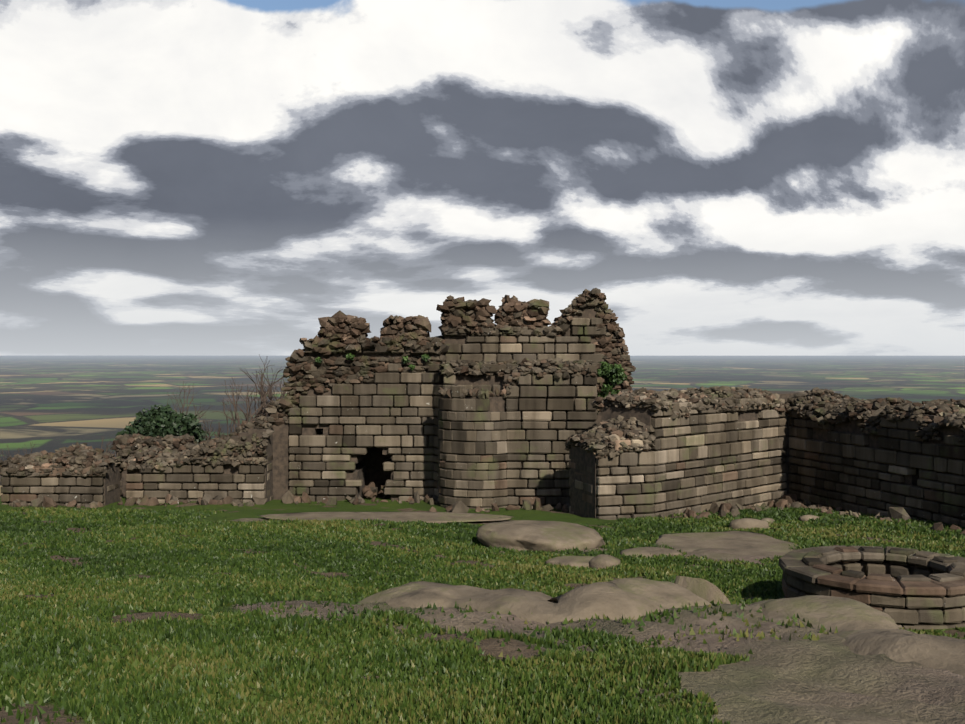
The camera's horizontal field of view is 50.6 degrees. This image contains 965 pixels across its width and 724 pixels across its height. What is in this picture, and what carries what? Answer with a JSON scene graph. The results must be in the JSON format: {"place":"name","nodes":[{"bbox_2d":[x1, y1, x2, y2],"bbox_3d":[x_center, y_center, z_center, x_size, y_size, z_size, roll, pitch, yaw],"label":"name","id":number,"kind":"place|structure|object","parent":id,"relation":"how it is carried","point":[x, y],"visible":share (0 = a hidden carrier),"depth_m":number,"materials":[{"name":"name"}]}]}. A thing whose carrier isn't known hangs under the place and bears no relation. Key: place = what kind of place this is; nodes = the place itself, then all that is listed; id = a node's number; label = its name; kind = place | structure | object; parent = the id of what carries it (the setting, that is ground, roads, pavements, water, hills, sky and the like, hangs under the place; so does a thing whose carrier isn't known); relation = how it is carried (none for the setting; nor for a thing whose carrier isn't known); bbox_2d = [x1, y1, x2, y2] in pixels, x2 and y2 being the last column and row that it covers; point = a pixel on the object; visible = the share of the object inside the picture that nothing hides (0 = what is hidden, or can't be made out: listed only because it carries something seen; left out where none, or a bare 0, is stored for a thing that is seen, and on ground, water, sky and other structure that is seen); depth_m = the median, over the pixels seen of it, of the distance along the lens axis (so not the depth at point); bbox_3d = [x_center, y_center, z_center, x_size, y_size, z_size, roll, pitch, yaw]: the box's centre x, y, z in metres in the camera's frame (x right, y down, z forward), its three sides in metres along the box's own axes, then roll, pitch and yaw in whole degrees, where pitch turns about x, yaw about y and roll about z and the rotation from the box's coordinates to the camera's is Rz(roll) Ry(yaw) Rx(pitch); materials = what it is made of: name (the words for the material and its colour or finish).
{"place":"outdoors","nodes":[
{"label":"outdoors","id":0,"kind":"place"},
{"bbox_2d":[0,356,964,723],"bbox_3d":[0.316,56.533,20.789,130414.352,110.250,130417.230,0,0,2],"label":"ground","id":1,"kind":"structure","parent":0,"point":[48,404],"depth_m":30.26,"materials":[{"name":"green plant"}]},
{"bbox_2d":[0,437,116,476],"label":"bare shrub","id":2,"kind":"object","parent":1,"relation":"on","point":[107,447],"visible":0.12,"depth_m":41.63,"materials":[{"name":"brown plant"}]},
{"bbox_2d":[115,404,205,443],"bbox_3d":[-12.478,3.999,39.154,3.498,4.783,2.876,0,0,2],"label":"bush","id":3,"kind":"object","parent":1,"relation":"on","point":[162,421],"visible":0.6,"depth_m":38.66,"materials":[{"name":"green plant"}]},
{"bbox_2d":[167,382,211,426],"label":"bare shrub","id":4,"kind":"object","parent":1,"relation":"on","point":[183,405],"visible":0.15,"depth_m":42.77,"materials":[{"name":"brown plant"}]},
{"bbox_2d":[197,410,237,439],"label":"bare shrub","id":5,"kind":"object","parent":1,"relation":"on","point":[218,435],"visible":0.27,"depth_m":40.31,"materials":[{"name":"brown plant"}]},
{"bbox_2d":[209,377,275,431],"bbox_3d":[-9.103,3.351,40.339,2.368,5.498,5.547,0,1,-30],"label":"bare shrub","id":6,"kind":"object","parent":1,"relation":"on","point":[260,408],"visible":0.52,"depth_m":39.69,"materials":[{"name":"brown plant"}]},
{"bbox_2d":[238,354,288,421],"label":"bare shrub","id":7,"kind":"object","parent":1,"relation":"on","point":[269,386],"visible":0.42,"depth_m":40.04,"materials":[{"name":"brown plant"}]},
{"bbox_2d":[259,512,512,522],"bbox_3d":[-2.733,4.366,28.650,7.279,0.082,1.882,0,0,2],"label":"path rock","id":8,"kind":"object","parent":1,"relation":"on","point":[437,517],"visible":0.79,"depth_m":28.60,"materials":[{"name":"grey stone"}]},
{"bbox_2d":[0,506,964,723],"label":"grass","id":9,"kind":"structure","parent":1,"relation":"on","point":[71,617],"depth_m":8.46,"materials":[{"name":"green plant"}]},
{"bbox_2d":[3,299,964,520],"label":"mortar","id":10,"kind":"object","parent":1,"relation":"on","point":[369,466],"visible":0.08,"depth_m":34.45,"materials":[{"name":"brown concrete"}]},
{"bbox_2d":[315,353,626,397],"bbox_3d":[-0.460,0.594,34.442,10.588,1.835,1.009,0,0,10],"label":"ivy","id":11,"kind":"object","parent":10,"relation":"attached to","point":[612,375],"visible":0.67,"depth_m":33.41,"materials":[{"name":"green plant"}]},
{"bbox_2d":[0,288,964,534],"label":"castle stones","id":12,"kind":"object","parent":10,"relation":"attached to","point":[824,409],"visible":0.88,"depth_m":33.31,"materials":[{"name":"grey stone"}]},
{"bbox_2d":[476,520,604,551],"bbox_3d":[1.371,4.109,23.367,2.762,0.810,2.318,0,1,30],"label":"rock slab","id":13,"kind":"object","parent":1,"relation":"on","point":[533,535],"visible":0.65,"depth_m":22.74,"materials":[{"name":"grey stone"}]},
{"bbox_2d":[545,556,593,567],"bbox_3d":[1.848,4.029,20.265,1.233,0.284,0.772,0,0,2],"label":"rock","id":14,"kind":"object","parent":1,"relation":"on","point":[578,561],"visible":0.44,"depth_m":20.12,"materials":[{"name":"grey stone"}]},
{"bbox_2d":[589,554,619,569],"bbox_3d":[2.398,3.960,19.948,0.591,0.381,0.587,0,1,34],"label":"rock","id":15,"kind":"object","parent":1,"relation":"on","point":[602,561],"visible":0.62,"depth_m":19.77,"materials":[{"name":"grey stone"}]},
{"bbox_2d":[619,547,682,556],"bbox_3d":[3.522,4.050,21.430,1.180,0.250,0.969,0,1,32],"label":"rock","id":16,"kind":"object","parent":1,"relation":"on","point":[648,551],"visible":0.6,"depth_m":21.27,"materials":[{"name":"grey stone"}]},
{"bbox_2d":[358,576,964,676],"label":"ledge rock","id":17,"kind":"object","parent":1,"relation":"on","point":[864,629],"visible":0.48,"depth_m":9.42,"materials":[{"name":"grey stone"}]},
{"bbox_2d":[651,531,799,556],"bbox_3d":[5.421,4.141,22.259,3.442,0.132,4.835,0,0,2],"label":"flat rock","id":18,"kind":"object","parent":1,"relation":"on","point":[747,543],"visible":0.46,"depth_m":23.03,"materials":[{"name":"grey stone"}]},
{"bbox_2d":[729,518,768,528],"bbox_3d":[6.981,4.351,26.731,1.027,0.513,0.650,0,0,2],"label":"rock","id":19,"kind":"object","parent":1,"relation":"on","point":[745,523],"visible":0.5,"depth_m":26.53,"materials":[{"name":"beige stone"}]},
{"bbox_2d":[761,518,774,523],"bbox_3d":[7.963,4.470,28.510,0.423,0.244,0.408,0,0,2],"label":"rock","id":20,"kind":"object","parent":1,"relation":"on","point":[767,519],"visible":0.29,"depth_m":28.41,"materials":[{"name":"beige stone"}]},
{"bbox_2d":[799,515,818,521],"bbox_3d":[9.177,4.430,28.677,0.571,0.290,0.408,0,0,2],"label":"rock","id":21,"kind":"object","parent":1,"relation":"on","point":[803,518],"visible":0.6,"depth_m":28.56,"materials":[{"name":"beige stone"}]},
{"bbox_2d":[779,545,964,629],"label":"well","id":22,"kind":"object","parent":1,"relation":"on","point":[810,571],"depth_m":14.75,"materials":[{"name":"grey stone"}]},
{"bbox_2d":[0,0,964,355],"label":"sky","id":23,"kind":"structure","parent":0,"point":[178,177],"materials":[{"name":"white"}]}
]}

